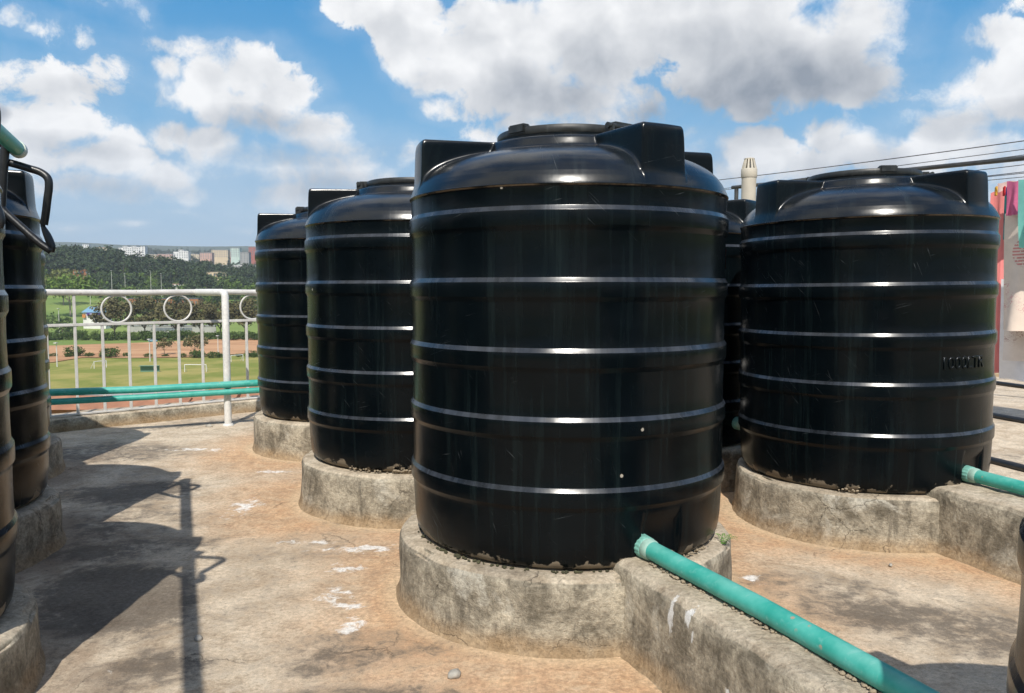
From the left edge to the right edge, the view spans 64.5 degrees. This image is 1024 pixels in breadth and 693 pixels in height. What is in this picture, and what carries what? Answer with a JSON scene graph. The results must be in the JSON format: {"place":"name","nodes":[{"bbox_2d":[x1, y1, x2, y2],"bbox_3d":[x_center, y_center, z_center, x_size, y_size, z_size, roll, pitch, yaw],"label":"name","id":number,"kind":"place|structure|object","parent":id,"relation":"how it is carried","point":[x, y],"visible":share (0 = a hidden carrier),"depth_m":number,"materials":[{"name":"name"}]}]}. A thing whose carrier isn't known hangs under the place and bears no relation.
{"place":"outdoors","nodes":[
{"label":"outdoors","id":0,"kind":"place"},
{"bbox_2d":[44,242,258,395],"bbox_3d":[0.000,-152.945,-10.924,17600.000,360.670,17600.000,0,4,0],"label":"valley ground","id":1,"kind":"structure","parent":0,"point":[62,374],"depth_m":293.09,"materials":[{"name":"green plant"}]},
{"bbox_2d":[46,312,61,327],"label":"tree","id":2,"kind":"object","parent":1,"relation":"on","point":[53,318],"visible":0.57,"depth_m":517.98,"materials":[{"name":"green plant"}]},
{"bbox_2d":[51,321,72,334],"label":"tree","id":3,"kind":"object","parent":1,"relation":"on","point":[67,329],"visible":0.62,"depth_m":454.18,"materials":[{"name":"green plant"}]},
{"bbox_2d":[56,332,73,339],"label":"bush","id":4,"kind":"object","parent":1,"relation":"on","point":[64,335],"visible":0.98,"depth_m":425.93,"materials":[{"name":"green plant"}]},
{"bbox_2d":[45,267,86,304],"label":"tree","id":5,"kind":"object","parent":1,"relation":"on","point":[56,271],"visible":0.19,"depth_m":684.26,"materials":[{"name":"green plant"}]},
{"bbox_2d":[51,396,95,413],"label":"brick house","id":6,"kind":"structure","parent":1,"relation":"on","point":[64,408],"depth_m":151.33,"materials":[{"name":"orange brick"}]},
{"bbox_2d":[62,345,85,355],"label":"bush","id":7,"kind":"object","parent":1,"relation":"on","point":[80,351],"visible":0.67,"depth_m":321.48,"materials":[{"name":"green plant"}]},
{"bbox_2d":[45,273,106,316],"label":"tree","id":8,"kind":"object","parent":1,"relation":"on","point":[64,282],"visible":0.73,"depth_m":592.98,"materials":[{"name":"green plant"}]},
{"bbox_2d":[77,330,90,339],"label":"bush","id":9,"kind":"object","parent":1,"relation":"on","point":[82,336],"visible":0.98,"depth_m":423.96,"materials":[{"name":"green plant"}]},
{"bbox_2d":[44,244,127,274],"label":"wood","id":10,"kind":"object","parent":1,"relation":"on","point":[70,262],"visible":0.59,"depth_m":933.25,"materials":[{"name":"green plant"}]},
{"bbox_2d":[84,264,103,277],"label":"tree","id":11,"kind":"object","parent":1,"relation":"on","point":[90,272],"visible":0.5,"depth_m":890.59,"materials":[{"name":"green plant"}]},
{"bbox_2d":[81,306,111,328],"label":"kiosk","id":12,"kind":"object","parent":1,"relation":"on","point":[85,312],"visible":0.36,"depth_m":520.23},
{"bbox_2d":[99,347,120,356],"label":"bush","id":13,"kind":"object","parent":1,"relation":"on","point":[114,351],"visible":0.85,"depth_m":317.42,"materials":[{"name":"green plant"}]},
{"bbox_2d":[85,297,135,330],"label":"tree","id":14,"kind":"object","parent":1,"relation":"on","point":[113,308],"visible":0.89,"depth_m":431.53,"materials":[{"name":"green plant"}]},
{"bbox_2d":[102,283,120,299],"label":"tree","id":15,"kind":"object","parent":1,"relation":"on","point":[114,287],"visible":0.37,"depth_m":728.47,"materials":[{"name":"green plant"}]},
{"bbox_2d":[104,331,120,340],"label":"bush","id":16,"kind":"object","parent":1,"relation":"on","point":[115,337],"visible":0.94,"depth_m":422.98,"materials":[{"name":"green plant"}]},
{"bbox_2d":[111,255,139,275],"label":"tree","id":17,"kind":"object","parent":1,"relation":"on","point":[129,266],"visible":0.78,"depth_m":923.52,"materials":[{"name":"green plant"}]},
{"bbox_2d":[120,285,141,301],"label":"tree","id":18,"kind":"object","parent":1,"relation":"on","point":[130,288],"visible":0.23,"depth_m":699.02,"materials":[{"name":"green plant"}]},
{"bbox_2d":[118,246,147,259],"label":"apartment block","id":19,"kind":"structure","parent":1,"relation":"on","point":[136,249],"depth_m":1888.89,"materials":[{"name":"white concrete"}]},
{"bbox_2d":[120,275,146,289],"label":"tree","id":20,"kind":"object","parent":1,"relation":"on","point":[133,281],"visible":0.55,"depth_m":768.49,"materials":[{"name":"green plant"}]},
{"bbox_2d":[122,251,145,270],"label":"tree","id":21,"kind":"object","parent":1,"relation":"on","point":[134,256],"visible":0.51,"depth_m":992.21,"materials":[{"name":"green plant"}]},
{"bbox_2d":[84,398,192,410],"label":"brick house","id":22,"kind":"structure","parent":1,"relation":"on","point":[110,405],"depth_m":152.04,"materials":[{"name":"orange brick"}]},
{"bbox_2d":[123,295,160,330],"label":"tree","id":23,"kind":"object","parent":1,"relation":"on","point":[149,305],"visible":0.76,"depth_m":443.43,"materials":[{"name":"green plant"}]},
{"bbox_2d":[140,365,159,371],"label":"bench shelter","id":24,"kind":"object","parent":1,"relation":"on","point":[146,368],"visible":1,"depth_m":263.86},
{"bbox_2d":[137,258,162,278],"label":"tree","id":25,"kind":"object","parent":1,"relation":"on","point":[144,265],"visible":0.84,"depth_m":951.81,"materials":[{"name":"green plant"}]},
{"bbox_2d":[99,390,201,395],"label":"lane","id":26,"kind":"structure","parent":1,"relation":"on","point":[145,393],"depth_m":207.80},
{"bbox_2d":[143,331,161,339],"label":"bush","id":27,"kind":"object","parent":1,"relation":"on","point":[149,335],"visible":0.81,"depth_m":420.77,"materials":[{"name":"green plant"}]},
{"bbox_2d":[58,247,256,284],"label":"wood","id":28,"kind":"object","parent":1,"relation":"on","point":[247,270],"visible":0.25,"depth_m":1030.03,"materials":[{"name":"green plant"}]},
{"bbox_2d":[71,245,255,264],"bbox_3d":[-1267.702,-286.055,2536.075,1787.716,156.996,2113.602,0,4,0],"label":"buildings","id":29,"kind":"structure","parent":1,"relation":"on","point":[153,251],"depth_m":2868.43,"materials":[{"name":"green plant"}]},
{"bbox_2d":[128,298,203,308],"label":"building","id":30,"kind":"structure","parent":1,"relation":"on","point":[193,300],"depth_m":688.94,"materials":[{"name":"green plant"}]},
{"bbox_2d":[156,264,181,284],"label":"tree","id":31,"kind":"object","parent":1,"relation":"on","point":[165,272],"visible":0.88,"depth_m":892.88,"materials":[{"name":"green plant"}]},
{"bbox_2d":[130,325,216,332],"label":"boundary wall","id":32,"kind":"structure","parent":1,"relation":"on","point":[206,328],"depth_m":497.44,"materials":[{"name":"grey concrete"}]},
{"bbox_2d":[151,328,191,330],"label":"window","id":33,"kind":"structure","parent":32,"relation":"in","point":[157,329],"depth_m":497.30,"materials":[{"name":"glass"}]},
{"bbox_2d":[151,298,197,328],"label":"tree","id":34,"kind":"object","parent":1,"relation":"on","point":[177,314],"visible":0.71,"depth_m":435.28,"materials":[{"name":"green plant"}]},
{"bbox_2d":[170,328,188,339],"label":"bush","id":35,"kind":"object","parent":1,"relation":"on","point":[175,333],"visible":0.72,"depth_m":423.64,"materials":[{"name":"green plant"}]},
{"bbox_2d":[173,249,190,260],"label":"apartment block","id":36,"kind":"structure","parent":1,"relation":"on","point":[183,254],"depth_m":1839.98,"materials":[{"name":"white concrete"}]},
{"bbox_2d":[174,276,196,287],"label":"tree","id":37,"kind":"object","parent":1,"relation":"on","point":[180,280],"visible":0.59,"depth_m":824.61,"materials":[{"name":"green plant"}]},
{"bbox_2d":[174,266,196,282],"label":"tree","id":38,"kind":"object","parent":1,"relation":"on","point":[187,268],"visible":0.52,"depth_m":923.94,"materials":[{"name":"green plant"}]},
{"bbox_2d":[189,350,204,357],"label":"bush","id":39,"kind":"object","parent":1,"relation":"on","point":[194,353],"visible":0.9,"depth_m":316.14,"materials":[{"name":"green plant"}]},
{"bbox_2d":[187,266,210,283],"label":"tree","id":40,"kind":"object","parent":1,"relation":"on","point":[197,270],"visible":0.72,"depth_m":892.32,"materials":[{"name":"green plant"}]},
{"bbox_2d":[180,299,221,327],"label":"tree","id":41,"kind":"object","parent":1,"relation":"on","point":[200,314],"visible":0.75,"depth_m":440.01,"materials":[{"name":"green plant"}]},
{"bbox_2d":[192,275,216,288],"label":"tree","id":42,"kind":"object","parent":1,"relation":"on","point":[212,283],"visible":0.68,"depth_m":812.88,"materials":[{"name":"green plant"}]},
{"bbox_2d":[200,253,213,263],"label":"apartment block","id":43,"kind":"structure","parent":1,"relation":"on","point":[207,256],"depth_m":1790.57,"materials":[{"name":"pink concrete"}]},
{"bbox_2d":[182,391,240,400],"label":"brick house","id":44,"kind":"structure","parent":1,"relation":"on","point":[208,397],"depth_m":154.79,"materials":[{"name":"orange brick"}]},
{"bbox_2d":[198,300,233,332],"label":"tree","id":45,"kind":"object","parent":1,"relation":"on","point":[218,315],"visible":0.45,"depth_m":445.00,"materials":[{"name":"green plant"}]},
{"bbox_2d":[211,250,229,264],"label":"apartment block","id":46,"kind":"structure","parent":1,"relation":"on","point":[221,256],"depth_m":1890.05,"materials":[{"name":"beige concrete"}]},
{"bbox_2d":[209,387,258,396],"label":"brick house","id":47,"kind":"structure","parent":1,"relation":"on","point":[253,394],"depth_m":158.44,"materials":[{"name":"orange brick"}]},
{"bbox_2d":[231,248,241,264],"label":"apartment block","id":48,"kind":"structure","parent":1,"relation":"on","point":[235,255],"depth_m":1790.26,"materials":[{"name":"white concrete"}]},
{"bbox_2d":[225,279,247,297],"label":"tree","id":49,"kind":"object","parent":1,"relation":"on","point":[234,284],"visible":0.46,"depth_m":795.21,"materials":[{"name":"green plant"}]},
{"bbox_2d":[226,275,247,288],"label":"tree","id":50,"kind":"object","parent":1,"relation":"on","point":[240,279],"visible":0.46,"depth_m":842.52,"materials":[{"name":"green plant"}]},
{"bbox_2d":[221,296,256,331],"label":"tree","id":51,"kind":"object","parent":1,"relation":"on","point":[247,310],"visible":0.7,"depth_m":441.11,"materials":[{"name":"green plant"}]},
{"bbox_2d":[240,252,250,264],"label":"apartment block","id":52,"kind":"structure","parent":1,"relation":"on","point":[245,257],"depth_m":1492.27,"materials":[{"name":"white concrete"}]},
{"bbox_2d":[238,330,255,339],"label":"bush","id":53,"kind":"object","parent":1,"relation":"on","point":[250,334],"visible":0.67,"depth_m":425.08,"materials":[{"name":"green plant"}]},
{"bbox_2d":[249,247,255,263],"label":"apartment block","id":54,"kind":"structure","parent":1,"relation":"on","point":[252,250],"depth_m":1889.38,"materials":[{"name":"pink concrete"}]},
{"bbox_2d":[49,338,257,361],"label":"dirt road","id":55,"kind":"structure","parent":0,"point":[139,350],"depth_m":362.98,"materials":[{"name":"brown soil"}]},
{"bbox_2d":[156,336,175,353],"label":"tree","id":56,"kind":"object","parent":55,"relation":"on","point":[169,343],"visible":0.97,"depth_m":329.23,"materials":[{"name":"green plant"}]},
{"bbox_2d":[182,331,209,349],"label":"tree","id":57,"kind":"object","parent":55,"relation":"on","point":[190,342],"visible":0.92,"depth_m":322.38,"materials":[{"name":"green plant"}]},
{"bbox_2d":[0,0,1023,245],"label":"sky","id":58,"kind":"structure","parent":0,"point":[151,122],"materials":[{"name":"blue"}]},
{"bbox_2d":[15,377,1023,692],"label":"rooftop floor","id":59,"kind":"structure","parent":0,"point":[183,533],"depth_m":2.78,"materials":[{"name":"beige concrete"}]},
{"bbox_2d":[0,583,45,692],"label":"concrete plinth","id":60,"kind":"structure","parent":59,"relation":"on","point":[22,663],"depth_m":2.10,"materials":[{"name":"grey concrete"}]},
{"bbox_2d":[0,186,18,616],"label":"water tank","id":61,"kind":"object","parent":60,"relation":"on","point":[9,530],"visible":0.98,"depth_m":2.09,"materials":[{"name":"plastic"}]},
{"bbox_2d":[0,124,27,157],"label":"overhead pipe","id":62,"kind":"object","parent":61,"relation":"attached to","point":[15,147],"visible":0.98,"depth_m":2.80,"materials":[{"name":"green plastic"}]},
{"bbox_2d":[0,110,4,228],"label":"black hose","id":63,"kind":"object","parent":62,"relation":"hanging from","point":[2,219],"visible":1,"depth_m":1.78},
{"bbox_2d":[0,144,55,253],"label":"black hose","id":64,"kind":"object","parent":62,"relation":"hanging from","point":[49,245],"visible":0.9,"depth_m":2.93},
{"bbox_2d":[15,485,66,573],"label":"concrete plinth","id":65,"kind":"structure","parent":59,"relation":"on","point":[41,535],"depth_m":3.13,"materials":[{"name":"grey concrete"}]},
{"bbox_2d":[3,170,50,508],"bbox_3d":[-2.375,-0.052,3.064,1.072,1.342,1.072,1,4,19],"label":"water tank","id":66,"kind":"object","parent":65,"relation":"on","point":[26,349],"visible":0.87,"depth_m":3.10,"materials":[{"name":"plastic"}]},
{"bbox_2d":[48,433,65,479],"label":"concrete plinth","id":67,"kind":"structure","parent":59,"relation":"on","point":[57,466],"depth_m":4.55,"materials":[{"name":"grey concrete"}]},
{"bbox_2d":[41,239,50,429],"bbox_3d":[-3.120,-0.129,4.382,1.072,1.342,1.072,2,5,28],"label":"water tank","id":68,"kind":"object","parent":67,"relation":"on","point":[46,332],"visible":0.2,"depth_m":4.57,"materials":[{"name":"plastic"}]},
{"bbox_2d":[49,380,257,395],"bbox_3d":[-3.042,0.455,5.738,4.642,0.365,0.072,-2,4,-23],"label":"water pipe","id":69,"kind":"object","parent":59,"relation":"on","point":[144,389],"visible":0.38,"depth_m":5.88,"materials":[{"name":"green plastic"}]},
{"bbox_2d":[49,395,260,432],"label":"concrete kerb","id":70,"kind":"structure","parent":59,"relation":"on","point":[100,420],"depth_m":6.32,"materials":[{"name":"grey concrete"}]},
{"bbox_2d":[45,289,259,425],"bbox_3d":[-2.469,0.082,6.247,9.501,1.046,0.661,-4,5,-41],"label":"railing","id":71,"kind":"object","parent":70,"relation":"on","point":[224,294],"visible":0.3,"depth_m":6.20,"materials":[{"name":"white metal"}]},
{"bbox_2d":[51,387,258,404],"bbox_3d":[-3.041,0.492,5.705,4.509,0.299,0.104,-2,4,-25],"label":"water pipe","id":72,"kind":"object","parent":71,"relation":"attached to","point":[101,399],"visible":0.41,"depth_m":5.89,"materials":[{"name":"green plastic"}]},
{"bbox_2d":[252,410,311,461],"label":"concrete plinth","id":73,"kind":"structure","parent":59,"relation":"on","point":[282,439],"depth_m":4.95,"materials":[{"name":"grey concrete"}]},
{"bbox_2d":[255,207,308,420],"bbox_3d":[-1.135,-0.244,5.380,1.072,1.342,1.072,2,5,28],"label":"water tank","id":74,"kind":"object","parent":73,"relation":"on","point":[281,315],"visible":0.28,"depth_m":4.93,"materials":[{"name":"plastic"}]},
{"bbox_2d":[298,450,415,528],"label":"concrete plinth","id":75,"kind":"structure","parent":59,"relation":"on","point":[352,497],"depth_m":3.58,"materials":[{"name":"grey concrete"}]},
{"bbox_2d":[304,177,414,471],"bbox_3d":[-0.475,-0.144,4.046,1.072,1.342,1.072,2,5,30],"label":"water tank","id":76,"kind":"object","parent":75,"relation":"on","point":[358,252],"visible":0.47,"depth_m":3.57,"materials":[{"name":"plastic"}]},
{"bbox_2d":[447,668,460,678],"bbox_3d":[-0.155,0.879,2.183,0.035,0.026,0.044,0,4,0],"label":"pebble","id":77,"kind":"object","parent":59,"relation":"on","point":[455,673],"visible":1,"depth_m":2.17,"materials":[{"name":"stone"}]},
{"bbox_2d":[396,513,731,658],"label":"concrete plinth","id":78,"kind":"structure","parent":59,"relation":"on","point":[535,612],"depth_m":2.34,"materials":[{"name":"grey concrete"}]},
{"bbox_2d":[418,528,609,573],"bbox_3d":[-0.061,0.641,2.494,0.724,0.009,0.167,3,5,35],"label":"moss","id":79,"kind":"object","parent":78,"relation":"on","point":[491,565],"visible":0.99,"depth_m":2.40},
{"bbox_2d":[409,121,728,568],"bbox_3d":[0.188,-0.052,2.806,1.072,1.342,1.072,2,4,23],"label":"water tank","id":80,"kind":"object","parent":78,"relation":"on","point":[568,288],"visible":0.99,"depth_m":2.34,"materials":[{"name":"plastic"}]},
{"bbox_2d":[349,467,859,555],"bbox_3d":[0.486,0.588,2.964,2.598,0.054,1.022,1,4,8],"label":"mortar crust","id":81,"kind":"object","parent":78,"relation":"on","point":[403,471],"visible":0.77,"depth_m":3.57},
{"bbox_2d":[721,443,741,492],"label":"concrete plinth","id":82,"kind":"structure","parent":59,"relation":"on","point":[731,455],"depth_m":4.18,"materials":[{"name":"grey concrete"}]},
{"bbox_2d":[722,199,755,445],"bbox_3d":[0.880,-0.176,4.639,1.072,1.342,1.072,0,4,4],"label":"water tank","id":83,"kind":"object","parent":82,"relation":"on","point":[739,211],"visible":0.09,"depth_m":4.19,"materials":[{"name":"plastic"}]},
{"bbox_2d":[732,417,739,429],"bbox_3d":[1.194,0.403,4.178,0.067,0.067,0.218,-1,4,-18],"label":"water pipe","id":84,"kind":"object","parent":83,"relation":"attached to","point":[735,424],"visible":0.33,"depth_m":4.20,"materials":[{"name":"green plastic"}]},
{"bbox_2d":[611,557,880,692],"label":"pipe wall","id":85,"kind":"structure","parent":59,"relation":"on","point":[679,636],"depth_m":1.97,"materials":[{"name":"concrete"}]},
{"bbox_2d":[649,562,881,692],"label":"mortar bedding","id":86,"kind":"object","parent":85,"relation":"on","point":[842,673],"visible":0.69,"depth_m":1.84,"materials":[{"name":"beige concrete"}]},
{"bbox_2d":[634,534,939,692],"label":"water pipe","id":87,"kind":"object","parent":85,"relation":"on","point":[873,671],"visible":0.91,"depth_m":1.80,"materials":[{"name":"green plastic"}]},
{"bbox_2d":[741,157,756,200],"bbox_3d":[1.729,-0.377,5.988,0.118,1.998,0.115,0,4,0],"label":"vent pipe","id":88,"kind":"object","parent":59,"relation":"on","point":[748,177],"visible":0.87,"depth_m":5.89,"materials":[{"name":"plastic"}]},
{"bbox_2d":[732,457,985,552],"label":"concrete plinth","id":89,"kind":"structure","parent":59,"relation":"on","point":[886,522],"depth_m":3.28,"materials":[{"name":"grey concrete"}]},
{"bbox_2d":[738,165,1000,493],"bbox_3d":[1.589,-0.110,3.698,1.072,1.342,1.072,1,4,20],"label":"water tank","id":90,"kind":"object","parent":89,"relation":"on","point":[868,334],"visible":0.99,"depth_m":3.25,"materials":[{"name":"plastic"}]},
{"bbox_2d":[731,156,1023,199],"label":"drying rack","id":91,"kind":"object","parent":59,"relation":"on","point":[984,162],"visible":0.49,"depth_m":7.19,"materials":[{"name":"metal"}]},
{"bbox_2d":[720,140,1023,179],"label":"clothes line","id":92,"kind":"object","parent":91,"relation":"attached to","point":[885,159],"visible":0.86,"depth_m":7.55,"materials":[{"name":"metal"}]},
{"bbox_2d":[725,155,1021,189],"bbox_3d":[3.600,-1.675,7.635,0.005,0.095,4.750,-2,5,-29],"label":"clothes line","id":93,"kind":"object","parent":91,"relation":"attached to","point":[940,165],"visible":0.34,"depth_m":7.07,"materials":[{"name":"metal"}]},
{"bbox_2d":[724,149,1023,188],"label":"clothes line","id":94,"kind":"object","parent":91,"relation":"attached to","point":[928,161],"visible":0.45,"depth_m":7.07,"materials":[{"name":"metal"}]},
{"bbox_2d":[990,191,1004,372],"bbox_3d":[3.963,-0.525,6.654,0.065,1.482,0.132,-3,5,-32],"label":"cloth","id":95,"kind":"object","parent":91,"relation":"hanging from","point":[997,202],"visible":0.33,"depth_m":6.62,"materials":[{"name":"pink fabric"}]},
{"bbox_2d":[1003,195,1006,239],"bbox_3d":[3.965,-1.043,6.457,0.044,0.380,0.100,-2,5,-30],"label":"cloth","id":96,"kind":"object","parent":91,"relation":"hanging from","point":[1005,201],"visible":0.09,"depth_m":6.49,"materials":[{"name":"fabric"}]},
{"bbox_2d":[999,279,1023,381],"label":"sheet","id":97,"kind":"object","parent":91,"relation":"hanging from","point":[1014,370],"visible":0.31,"depth_m":6.59,"materials":[{"name":"white fabric"}]},
{"bbox_2d":[1006,181,1017,215],"bbox_3d":[3.837,-1.127,6.136,0.060,0.261,0.200,-3,5,-33],"label":"towel","id":98,"kind":"object","parent":91,"relation":"hanging from","point":[1012,200],"visible":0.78,"depth_m":6.18,"materials":[{"name":"pink fabric"}]},
{"bbox_2d":[1003,214,1023,330],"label":"cloth","id":99,"kind":"object","parent":91,"relation":"hanging from","point":[1013,319],"visible":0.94,"depth_m":6.21,"materials":[{"name":"fabric"}]},
{"bbox_2d":[1003,330,1023,360],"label":"sheet","id":100,"kind":"object","parent":91,"relation":"hanging from","point":[1013,347],"visible":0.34,"depth_m":6.42,"materials":[{"name":"fabric"}]},
{"bbox_2d":[1018,180,1023,247],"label":"towel","id":101,"kind":"object","parent":91,"relation":"hanging from","point":[1021,211],"visible":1,"depth_m":6.05,"materials":[{"name":"teal fabric"}]},
{"bbox_2d":[920,482,1023,584],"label":"pipe wall","id":102,"kind":"structure","parent":59,"relation":"on","point":[978,527],"depth_m":3.04,"materials":[{"name":"concrete"}]},
{"bbox_2d":[961,465,1023,495],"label":"water pipe","id":103,"kind":"object","parent":102,"relation":"on","point":[970,474],"visible":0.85,"depth_m":3.17,"materials":[{"name":"green plastic"}]},
{"bbox_2d":[990,457,1023,471],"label":"black pipe","id":104,"kind":"object","parent":59,"relation":"on","point":[1008,464],"visible":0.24,"depth_m":4.71,"materials":[{"name":"black plastic"}]},
{"bbox_2d":[993,413,1023,422],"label":"black pipe","id":105,"kind":"object","parent":59,"relation":"on","point":[1008,417],"visible":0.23,"depth_m":6.40,"materials":[{"name":"black plastic"}]},
{"bbox_2d":[996,381,1023,388],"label":"black pipe","id":106,"kind":"object","parent":59,"relation":"on","point":[1010,384],"visible":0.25,"depth_m":8.62,"materials":[{"name":"black plastic"}]},
{"bbox_3d":[1.203,0.865,0.982,1.188,0.232,1.197,0,4,0],"label":"concrete plinth","id":107,"kind":"object","parent":59,"relation":"on","visible":0},
{"bbox_2d":[1006,517,1023,692],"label":"water tank","id":108,"kind":"object","parent":107,"relation":"on","point":[1015,676],"visible":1,"depth_m":1.18,"materials":[{"name":"plastic"}]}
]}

